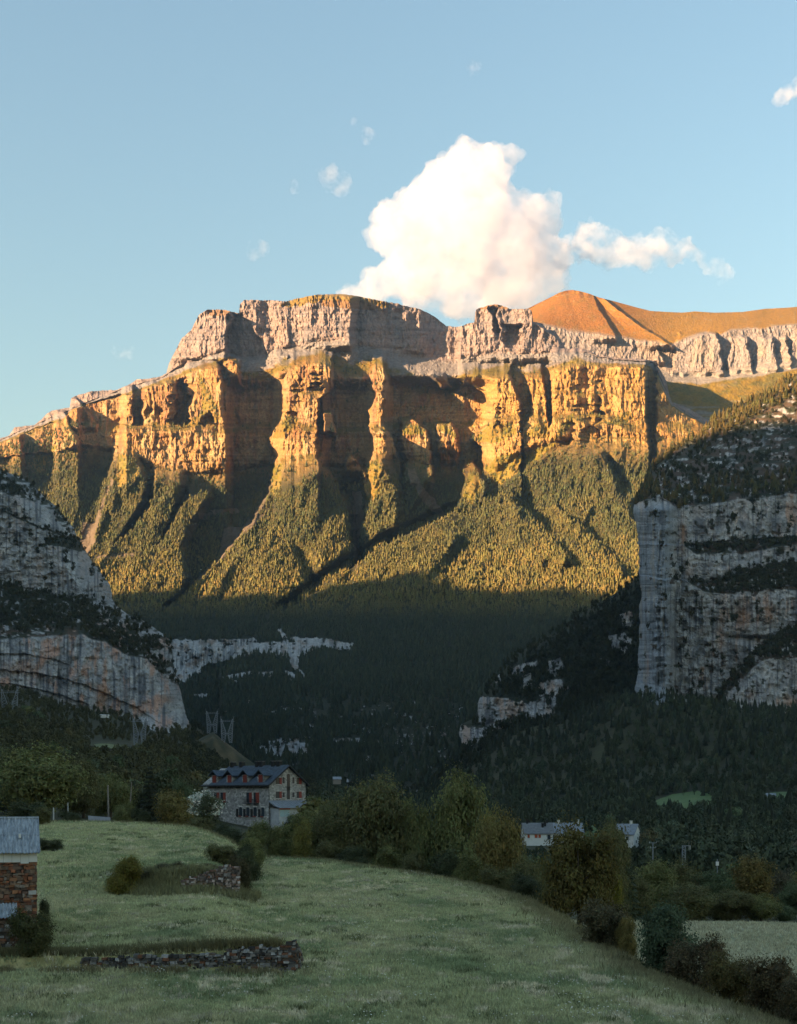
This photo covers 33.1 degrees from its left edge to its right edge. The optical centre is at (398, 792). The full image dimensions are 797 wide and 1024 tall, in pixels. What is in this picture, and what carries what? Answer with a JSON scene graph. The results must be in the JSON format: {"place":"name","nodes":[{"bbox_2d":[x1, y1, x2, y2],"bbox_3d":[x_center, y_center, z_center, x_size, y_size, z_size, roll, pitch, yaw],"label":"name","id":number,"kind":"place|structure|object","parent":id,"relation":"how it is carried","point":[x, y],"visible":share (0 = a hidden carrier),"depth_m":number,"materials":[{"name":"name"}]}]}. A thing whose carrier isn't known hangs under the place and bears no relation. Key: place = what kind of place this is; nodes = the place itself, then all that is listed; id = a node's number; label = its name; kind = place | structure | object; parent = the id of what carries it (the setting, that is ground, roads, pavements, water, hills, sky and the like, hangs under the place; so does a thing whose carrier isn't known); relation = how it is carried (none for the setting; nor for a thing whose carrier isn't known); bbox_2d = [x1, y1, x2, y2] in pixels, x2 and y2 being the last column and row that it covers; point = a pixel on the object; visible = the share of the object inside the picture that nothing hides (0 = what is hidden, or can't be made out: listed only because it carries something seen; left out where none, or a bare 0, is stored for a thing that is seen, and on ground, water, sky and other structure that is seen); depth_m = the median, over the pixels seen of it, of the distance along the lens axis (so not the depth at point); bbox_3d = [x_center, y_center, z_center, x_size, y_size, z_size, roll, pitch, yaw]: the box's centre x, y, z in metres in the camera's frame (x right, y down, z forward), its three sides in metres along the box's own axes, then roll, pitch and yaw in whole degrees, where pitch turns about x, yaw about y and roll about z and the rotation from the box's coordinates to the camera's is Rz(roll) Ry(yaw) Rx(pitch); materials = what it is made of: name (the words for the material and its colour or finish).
{"place":"outdoors","nodes":[
{"label":"outdoors","id":0,"kind":"place"},
{"bbox_2d":[0,471,188,732],"bbox_3d":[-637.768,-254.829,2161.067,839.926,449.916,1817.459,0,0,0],"label":"cliff","id":1,"kind":"structure","parent":0,"point":[75,665],"depth_m":1447.28,"materials":[{"name":"grey stone"}]},
{"bbox_2d":[0,468,179,682],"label":"scrub","id":2,"kind":"object","parent":1,"relation":"on","point":[132,639],"visible":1,"depth_m":1537.40,"materials":[{"name":"green plant"}]},
{"bbox_2d":[195,732,254,765],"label":"hill","id":3,"kind":"structure","parent":0,"point":[224,749],"depth_m":1181.30,"materials":[{"name":"green plant"}]},
{"bbox_2d":[0,294,709,793],"bbox_3d":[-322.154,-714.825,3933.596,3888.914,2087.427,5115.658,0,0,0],"label":"mountain","id":4,"kind":"structure","parent":0,"point":[390,350],"depth_m":4340.00,"materials":[{"name":"brown stone"}]},
{"bbox_2d":[0,365,697,787],"bbox_3d":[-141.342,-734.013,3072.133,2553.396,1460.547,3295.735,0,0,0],"label":"conifer forest","id":5,"kind":"object","parent":4,"relation":"on","point":[254,731],"visible":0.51,"depth_m":3439.88,"materials":[{"name":"green plant"}]},
{"bbox_2d":[0,819,796,1023],"bbox_3d":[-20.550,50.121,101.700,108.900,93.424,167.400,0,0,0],"label":"meadow","id":6,"kind":"structure","parent":0,"point":[23,965],"depth_m":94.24,"materials":[{"name":"green plant"}]},
{"bbox_2d":[0,902,16,947],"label":"lean to shed","id":7,"kind":"object","parent":6,"relation":"on","point":[5,909],"visible":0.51,"depth_m":74.24,"materials":[{"name":"stone"}]},
{"bbox_2d":[0,817,39,944],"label":"barn","id":8,"kind":"structure","parent":6,"relation":"on","point":[19,843],"depth_m":76.92,"materials":[{"name":"stone"}]},
{"bbox_2d":[2,904,58,957],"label":"bush","id":9,"kind":"object","parent":6,"relation":"on","point":[35,936],"visible":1,"depth_m":72.67,"materials":[{"name":"green plant"}]},
{"bbox_2d":[31,806,53,823],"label":"bush","id":10,"kind":"object","parent":6,"relation":"on","point":[44,814],"visible":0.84,"depth_m":159.78,"materials":[{"name":"green plant"}]},
{"bbox_2d":[37,895,50,922],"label":"bush","id":11,"kind":"object","parent":6,"relation":"on","point":[44,907],"visible":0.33,"depth_m":78.95,"materials":[{"name":"green plant"}]},
{"bbox_2d":[40,838,65,850],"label":"bush","id":12,"kind":"object","parent":6,"relation":"on","point":[54,845],"visible":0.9,"depth_m":127.69,"materials":[{"name":"green plant"}]},
{"bbox_2d":[102,852,145,894],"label":"bush","id":13,"kind":"object","parent":6,"relation":"on","point":[126,870],"visible":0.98,"depth_m":103.06,"materials":[{"name":"green plant"}]},
{"bbox_2d":[0,932,302,962],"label":"grass","id":14,"kind":"structure","parent":6,"relation":"on","point":[219,944],"depth_m":72.58,"materials":[{"name":"green plant"}]},
{"bbox_2d":[0,962,312,977],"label":"grass","id":15,"kind":"structure","parent":6,"relation":"on","point":[167,968],"depth_m":71.18,"materials":[{"name":"green plant"}]},
{"bbox_2d":[80,939,303,971],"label":"stone wall","id":16,"kind":"structure","parent":6,"relation":"on","point":[291,953],"depth_m":71.79,"materials":[{"name":"grey stone"}]},
{"bbox_2d":[122,862,262,903],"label":"grass","id":17,"kind":"structure","parent":6,"relation":"on","point":[194,870],"depth_m":104.53,"materials":[{"name":"green plant"}]},
{"bbox_2d":[180,864,240,891],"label":"stone wall","id":18,"kind":"structure","parent":6,"relation":"on","point":[219,874],"depth_m":104.77,"materials":[{"name":"grey stone"}]},
{"bbox_2d":[201,842,235,864],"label":"bush","id":19,"kind":"object","parent":6,"relation":"on","point":[213,850],"visible":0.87,"depth_m":119.46,"materials":[{"name":"green plant"}]},
{"bbox_2d":[226,853,251,888],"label":"bush","id":20,"kind":"object","parent":6,"relation":"on","point":[245,877],"visible":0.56,"depth_m":106.66,"materials":[{"name":"green plant"}]},
{"bbox_2d":[234,848,256,889],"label":"bush","id":21,"kind":"object","parent":6,"relation":"on","point":[250,858],"visible":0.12,"depth_m":109.95,"materials":[{"name":"green plant"}]},
{"bbox_2d":[231,840,265,880],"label":"bush","id":22,"kind":"object","parent":6,"relation":"on","point":[256,872],"visible":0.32,"depth_m":119.64,"materials":[{"name":"green plant"}]},
{"bbox_2d":[236,834,266,867],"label":"bush","id":23,"kind":"object","parent":6,"relation":"on","point":[260,857],"visible":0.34,"depth_m":131.37,"materials":[{"name":"green plant"}]},
{"bbox_2d":[312,838,343,859],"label":"bush","id":24,"kind":"object","parent":6,"relation":"on","point":[330,850],"visible":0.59,"depth_m":149.45,"materials":[{"name":"green plant"}]},
{"bbox_2d":[335,846,372,863],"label":"bush","id":25,"kind":"object","parent":6,"relation":"on","point":[350,854],"visible":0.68,"depth_m":145.67,"materials":[{"name":"green plant"}]},
{"bbox_2d":[7,850,727,1022],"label":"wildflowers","id":26,"kind":"object","parent":6,"relation":"on","point":[424,983],"visible":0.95,"depth_m":65.33,"materials":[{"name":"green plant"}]},
{"bbox_2d":[333,766,426,867],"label":"broadleaf tree","id":27,"kind":"object","parent":6,"relation":"on","point":[375,818],"visible":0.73,"depth_m":149.61,"materials":[{"name":"green plant"}]},
{"bbox_2d":[370,843,402,868],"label":"bush","id":28,"kind":"object","parent":6,"relation":"on","point":[388,856],"visible":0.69,"depth_m":142.46,"materials":[{"name":"green plant"}]},
{"bbox_2d":[395,847,428,873],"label":"bush","id":29,"kind":"object","parent":6,"relation":"on","point":[412,861],"visible":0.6,"depth_m":137.69,"materials":[{"name":"green plant"}]},
{"bbox_2d":[422,845,459,877],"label":"bush","id":30,"kind":"object","parent":6,"relation":"on","point":[445,863],"visible":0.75,"depth_m":133.56,"materials":[{"name":"green plant"}]},
{"bbox_2d":[450,851,482,882],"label":"bush","id":31,"kind":"object","parent":6,"relation":"on","point":[469,866],"visible":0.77,"depth_m":128.16,"materials":[{"name":"green plant"}]},
{"bbox_2d":[478,863,517,892],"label":"bush","id":32,"kind":"object","parent":6,"relation":"on","point":[489,875],"visible":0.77,"depth_m":121.84,"materials":[{"name":"green plant"}]},
{"bbox_2d":[468,803,528,885],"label":"broadleaf tree","id":33,"kind":"object","parent":6,"relation":"on","point":[499,846],"visible":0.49,"depth_m":132.72,"materials":[{"name":"green plant"}]},
{"bbox_2d":[508,852,537,893],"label":"broadleaf tree","id":34,"kind":"object","parent":6,"relation":"on","point":[519,867],"visible":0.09,"depth_m":128.41,"materials":[{"name":"green plant"}]},
{"bbox_2d":[506,870,543,900],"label":"bush","id":35,"kind":"object","parent":6,"relation":"on","point":[524,885],"visible":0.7,"depth_m":115.48,"materials":[{"name":"green plant"}]},
{"bbox_2d":[523,858,552,890],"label":"broadleaf tree","id":36,"kind":"object","parent":6,"relation":"on","point":[533,869],"visible":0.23,"depth_m":121.58,"materials":[{"name":"green plant"}]},
{"bbox_2d":[532,810,628,924],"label":"walnut tree","id":37,"kind":"object","parent":6,"relation":"on","point":[578,872],"visible":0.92,"depth_m":106.32,"materials":[{"name":"green plant"}]},
{"bbox_2d":[573,896,639,947],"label":"bush","id":38,"kind":"object","parent":6,"relation":"on","point":[601,923],"visible":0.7,"depth_m":82.78,"materials":[{"name":"green plant"}]},
{"bbox_2d":[608,873,625,912],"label":"bush","id":39,"kind":"object","parent":6,"relation":"on","point":[616,895],"visible":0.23,"depth_m":109.42,"materials":[{"name":"green plant"}]},
{"bbox_2d":[613,914,638,955],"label":"bush","id":40,"kind":"object","parent":6,"relation":"on","point":[626,941],"visible":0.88,"depth_m":81.70,"materials":[{"name":"green plant"}]},
{"bbox_2d":[632,898,702,972],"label":"bush","id":41,"kind":"object","parent":6,"relation":"on","point":[663,925],"visible":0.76,"depth_m":74.56,"materials":[{"name":"green plant"}]},
{"bbox_2d":[659,928,733,991],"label":"bush","id":42,"kind":"object","parent":6,"relation":"on","point":[684,965],"visible":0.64,"depth_m":71.23,"materials":[{"name":"green plant"}]},
{"bbox_2d":[699,946,756,1006],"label":"bush","id":43,"kind":"object","parent":6,"relation":"on","point":[724,977],"visible":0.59,"depth_m":66.92,"materials":[{"name":"green plant"}]},
{"bbox_2d":[741,950,796,1015],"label":"bush","id":44,"kind":"object","parent":6,"relation":"on","point":[765,995],"visible":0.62,"depth_m":63.66,"materials":[{"name":"green plant"}]},
{"bbox_2d":[770,973,796,1023],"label":"bush","id":45,"kind":"object","parent":6,"relation":"on","point":[791,990],"visible":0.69,"depth_m":60.22,"materials":[{"name":"green plant"}]},
{"bbox_2d":[0,693,796,922],"bbox_3d":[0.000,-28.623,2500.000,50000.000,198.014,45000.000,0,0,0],"label":"ground","id":46,"kind":"structure","parent":0,"point":[598,749],"depth_m":1197.26,"materials":[{"name":"green plant"}]},
{"bbox_2d":[8,798,49,816],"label":"bush","id":47,"kind":"object","parent":46,"relation":"on","point":[21,808],"visible":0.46,"depth_m":184.10,"materials":[{"name":"green plant"}]},
{"bbox_2d":[0,740,94,816],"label":"broadleaf tree","id":48,"kind":"object","parent":46,"relation":"on","point":[48,778],"visible":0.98,"depth_m":221.98,"materials":[{"name":"green plant"}]},
{"bbox_2d":[57,810,81,821],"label":"bush","id":49,"kind":"object","parent":46,"relation":"on","point":[69,815],"visible":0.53,"depth_m":181.03,"materials":[{"name":"green plant"}]},
{"bbox_2d":[57,755,105,817],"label":"broadleaf tree","id":50,"kind":"object","parent":46,"relation":"on","point":[83,804],"visible":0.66,"depth_m":243.05,"materials":[{"name":"green plant"}]},
{"bbox_2d":[92,770,139,817],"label":"broadleaf tree","id":51,"kind":"object","parent":46,"relation":"on","point":[119,792],"visible":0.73,"depth_m":253.66,"materials":[{"name":"green plant"}]},
{"bbox_2d":[112,801,137,821],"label":"bush","id":52,"kind":"object","parent":46,"relation":"on","point":[123,812],"visible":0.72,"depth_m":193.93,"materials":[{"name":"green plant"}]},
{"bbox_2d":[131,717,147,744],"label":"pylon","id":53,"kind":"object","parent":46,"relation":"on","point":[140,734],"visible":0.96,"depth_m":979.78,"materials":[{"name":"metal"}]},
{"bbox_2d":[129,806,151,822],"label":"bush","id":54,"kind":"object","parent":46,"relation":"on","point":[139,815],"visible":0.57,"depth_m":185.11,"materials":[{"name":"green plant"}]},
{"bbox_2d":[139,766,161,822],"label":"conifer","id":55,"kind":"object","parent":46,"relation":"on","point":[148,805],"visible":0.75,"depth_m":224.35,"materials":[{"name":"green plant"}]},
{"bbox_2d":[140,772,180,819],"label":"broadleaf tree","id":56,"kind":"object","parent":46,"relation":"on","point":[161,783],"visible":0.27,"depth_m":278.51,"materials":[{"name":"green plant"}]},
{"bbox_2d":[0,683,334,808],"bbox_3d":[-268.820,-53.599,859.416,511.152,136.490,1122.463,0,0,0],"label":"wood","id":57,"kind":"object","parent":46,"relation":"on","point":[23,730],"visible":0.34,"depth_m":860.64,"materials":[{"name":"green plant"}]},
{"bbox_2d":[151,787,197,824],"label":"shrub","id":58,"kind":"object","parent":46,"relation":"on","point":[173,808],"visible":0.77,"depth_m":186.75,"materials":[{"name":"green plant"}]},
{"bbox_2d":[167,777,201,820],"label":"broadleaf tree","id":59,"kind":"object","parent":46,"relation":"on","point":[189,790],"visible":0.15,"depth_m":283.48,"materials":[{"name":"green plant"}]},
{"bbox_2d":[182,816,215,831],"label":"bush","id":60,"kind":"object","parent":46,"relation":"on","point":[205,823],"visible":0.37,"depth_m":179.90,"materials":[{"name":"green plant"}]},
{"bbox_2d":[184,787,227,830],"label":"flowering shrub","id":61,"kind":"object","parent":46,"relation":"on","point":[207,804],"visible":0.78,"depth_m":259.85,"materials":[{"name":"white plant"}]},
{"bbox_2d":[211,821,246,844],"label":"bush","id":62,"kind":"object","parent":46,"relation":"on","point":[230,831],"visible":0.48,"depth_m":170.39,"materials":[{"name":"green plant"}]},
{"bbox_2d":[198,760,309,828],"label":"inn","id":63,"kind":"structure","parent":46,"relation":"on","point":[274,792],"depth_m":335.71,"materials":[{"name":"stone"}]},
{"bbox_2d":[238,817,278,854],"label":"bush","id":64,"kind":"object","parent":46,"relation":"on","point":[258,827],"visible":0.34,"depth_m":167.35,"materials":[{"name":"green plant"}]},
{"bbox_2d":[263,823,293,857],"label":"bush","id":65,"kind":"object","parent":46,"relation":"on","point":[277,841],"visible":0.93,"depth_m":160.88,"materials":[{"name":"green plant"}]},
{"bbox_2d":[289,818,313,857],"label":"broadleaf tree","id":66,"kind":"object","parent":46,"relation":"on","point":[301,837],"visible":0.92,"depth_m":157.55,"materials":[{"name":"green plant"}]},
{"bbox_2d":[282,808,323,857],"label":"broadleaf tree","id":67,"kind":"object","parent":46,"relation":"on","point":[314,844],"visible":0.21,"depth_m":170.98,"materials":[{"name":"green plant"}]},
{"bbox_2d":[282,797,328,824],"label":"broadleaf tree","id":68,"kind":"object","parent":46,"relation":"on","point":[313,804],"visible":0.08,"depth_m":213.34,"materials":[{"name":"green plant"}]},
{"bbox_2d":[309,792,352,856],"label":"broadleaf tree","id":69,"kind":"object","parent":46,"relation":"on","point":[326,828],"visible":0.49,"depth_m":166.39,"materials":[{"name":"green plant"}]},
{"bbox_2d":[188,719,479,812],"bbox_3d":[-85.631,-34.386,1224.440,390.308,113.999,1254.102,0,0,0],"label":"wood","id":70,"kind":"object","parent":46,"relation":"on","point":[197,762],"visible":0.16,"depth_m":1307.71,"materials":[{"name":"green plant"}]},
{"bbox_2d":[395,792,436,874],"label":"broadleaf tree","id":71,"kind":"object","parent":46,"relation":"on","point":[420,820],"visible":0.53,"depth_m":148.91,"materials":[{"name":"green plant"}]},
{"bbox_2d":[424,759,490,878],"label":"broadleaf tree","id":72,"kind":"object","parent":46,"relation":"on","point":[458,811],"visible":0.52,"depth_m":149.62,"materials":[{"name":"green plant"}]},
{"bbox_2d":[520,819,553,845],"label":"village house","id":73,"kind":"structure","parent":46,"relation":"on","point":[537,833],"depth_m":600.29,"materials":[{"name":"white paint"}]},
{"bbox_2d":[312,688,796,880],"bbox_3d":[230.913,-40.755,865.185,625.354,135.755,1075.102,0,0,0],"label":"wood","id":74,"kind":"object","parent":46,"relation":"on","point":[706,828],"visible":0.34,"depth_m":983.76,"materials":[{"name":"green plant"}]},
{"bbox_2d":[553,820,584,842],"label":"village house","id":75,"kind":"structure","parent":46,"relation":"on","point":[568,824],"depth_m":608.71,"materials":[{"name":"metal"}]},
{"bbox_2d":[371,686,796,837],"bbox_3d":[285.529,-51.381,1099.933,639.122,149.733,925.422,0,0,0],"label":"conifer forest","id":76,"kind":"object","parent":46,"relation":"on","point":[598,707],"visible":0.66,"depth_m":1189.32,"materials":[{"name":"green plant"}]},
{"bbox_2d":[617,821,639,847],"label":"village house","id":77,"kind":"structure","parent":46,"relation":"on","point":[633,831],"depth_m":590.01,"materials":[{"name":"paint"}]},
{"bbox_2d":[627,869,655,919],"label":"broadleaf tree","id":78,"kind":"object","parent":46,"relation":"on","point":[642,892],"visible":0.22,"depth_m":156.58,"materials":[{"name":"green plant"}]},
{"bbox_2d":[633,856,683,911],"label":"broadleaf tree","id":79,"kind":"object","parent":46,"relation":"on","point":[658,876],"visible":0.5,"depth_m":164.61,"materials":[{"name":"green plant"}]},
{"bbox_2d":[665,855,705,889],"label":"broadleaf tree","id":80,"kind":"object","parent":46,"relation":"on","point":[681,870],"visible":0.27,"depth_m":170.84,"materials":[{"name":"green plant"}]},
{"bbox_2d":[654,882,722,921],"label":"broadleaf tree","id":81,"kind":"object","parent":46,"relation":"on","point":[697,899],"visible":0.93,"depth_m":159.96,"materials":[{"name":"green plant"}]},
{"bbox_2d":[691,867,743,920],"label":"broadleaf tree","id":82,"kind":"object","parent":46,"relation":"on","point":[714,881],"visible":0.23,"depth_m":167.48,"materials":[{"name":"green plant"}]},
{"bbox_2d":[708,887,759,920],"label":"broadleaf tree","id":83,"kind":"object","parent":46,"relation":"on","point":[734,905],"visible":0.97,"depth_m":161.84,"materials":[{"name":"green plant"}]},
{"bbox_2d":[726,833,753,857],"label":"broadleaf tree","id":84,"kind":"object","parent":46,"relation":"on","point":[738,846],"visible":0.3,"depth_m":338.58,"materials":[{"name":"green plant"}]},
{"bbox_2d":[726,852,781,919],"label":"broadleaf tree","id":85,"kind":"object","parent":46,"relation":"on","point":[753,878],"visible":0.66,"depth_m":168.83,"materials":[{"name":"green plant"}]},
{"bbox_2d":[745,892,785,920],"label":"bush","id":86,"kind":"object","parent":46,"relation":"on","point":[766,908],"visible":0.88,"depth_m":161.98,"materials":[{"name":"green plant"}]},
{"bbox_2d":[768,866,796,914],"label":"broadleaf tree","id":87,"kind":"object","parent":46,"relation":"on","point":[783,878],"visible":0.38,"depth_m":189.24,"materials":[{"name":"green plant"}]},
{"bbox_2d":[772,901,796,920],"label":"bush","id":88,"kind":"object","parent":46,"relation":"on","point":[788,915],"visible":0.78,"depth_m":164.84,"materials":[{"name":"green plant"}]},
{"bbox_2d":[773,878,796,919],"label":"broadleaf tree","id":89,"kind":"object","parent":46,"relation":"on","point":[788,897],"visible":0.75,"depth_m":179.44,"materials":[{"name":"green plant"}]},
{"bbox_2d":[0,0,796,437],"label":"sky","id":90,"kind":"structure","parent":0,"point":[164,164],"materials":[{"name":"blue"}]},
{"bbox_2d":[459,578,640,763],"bbox_3d":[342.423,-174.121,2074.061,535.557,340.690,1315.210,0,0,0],"label":"hill","id":91,"kind":"structure","parent":0,"point":[503,705],"depth_m":1686.65,"materials":[{"name":"grey stone"}]},
{"bbox_2d":[461,571,641,764],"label":"forest","id":92,"kind":"object","parent":91,"relation":"on","point":[590,694],"visible":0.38,"depth_m":1721.67,"materials":[{"name":"green plant"}]},
{"bbox_2d":[528,290,796,420],"bbox_3d":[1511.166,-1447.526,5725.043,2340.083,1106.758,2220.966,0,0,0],"label":"mountain","id":93,"kind":"structure","parent":0,"point":[708,364],"depth_m":4956.21,"materials":[{"name":"orange stone"}]},
{"bbox_2d":[656,791,711,808],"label":"field","id":94,"kind":"structure","parent":0,"point":[686,798],"depth_m":959.35,"materials":[{"name":"green plant"}]},
{"bbox_2d":[571,919,796,1008],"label":"field","id":95,"kind":"structure","parent":0,"point":[732,941],"depth_m":126.38,"materials":[{"name":"green plant"}]},
{"bbox_2d":[591,815,632,912],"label":"broadleaf tree","id":96,"kind":"object","parent":95,"relation":"on","point":[624,855],"visible":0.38,"depth_m":140.92,"materials":[{"name":"green plant"}]},
{"bbox_2d":[624,845,642,920],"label":"conifer","id":97,"kind":"object","parent":95,"relation":"on","point":[631,873],"visible":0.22,"depth_m":151.26,"materials":[{"name":"green plant"}]},
{"bbox_2d":[633,375,796,712],"bbox_3d":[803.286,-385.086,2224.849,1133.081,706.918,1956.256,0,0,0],"label":"hill","id":98,"kind":"structure","parent":0,"point":[672,525],"depth_m":1459.18,"materials":[{"name":"grey stone"}]},
{"bbox_2d":[633,372,796,507],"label":"conifer forest","id":99,"kind":"object","parent":98,"relation":"on","point":[668,452],"visible":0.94,"depth_m":1877.63,"materials":[{"name":"green plant"}]},
{"bbox_2d":[637,373,796,699],"bbox_3d":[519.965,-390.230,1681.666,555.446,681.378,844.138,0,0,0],"label":"scrub","id":100,"kind":"object","parent":98,"relation":"on","point":[758,571],"visible":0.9,"depth_m":1500.07,"materials":[{"name":"green plant"}]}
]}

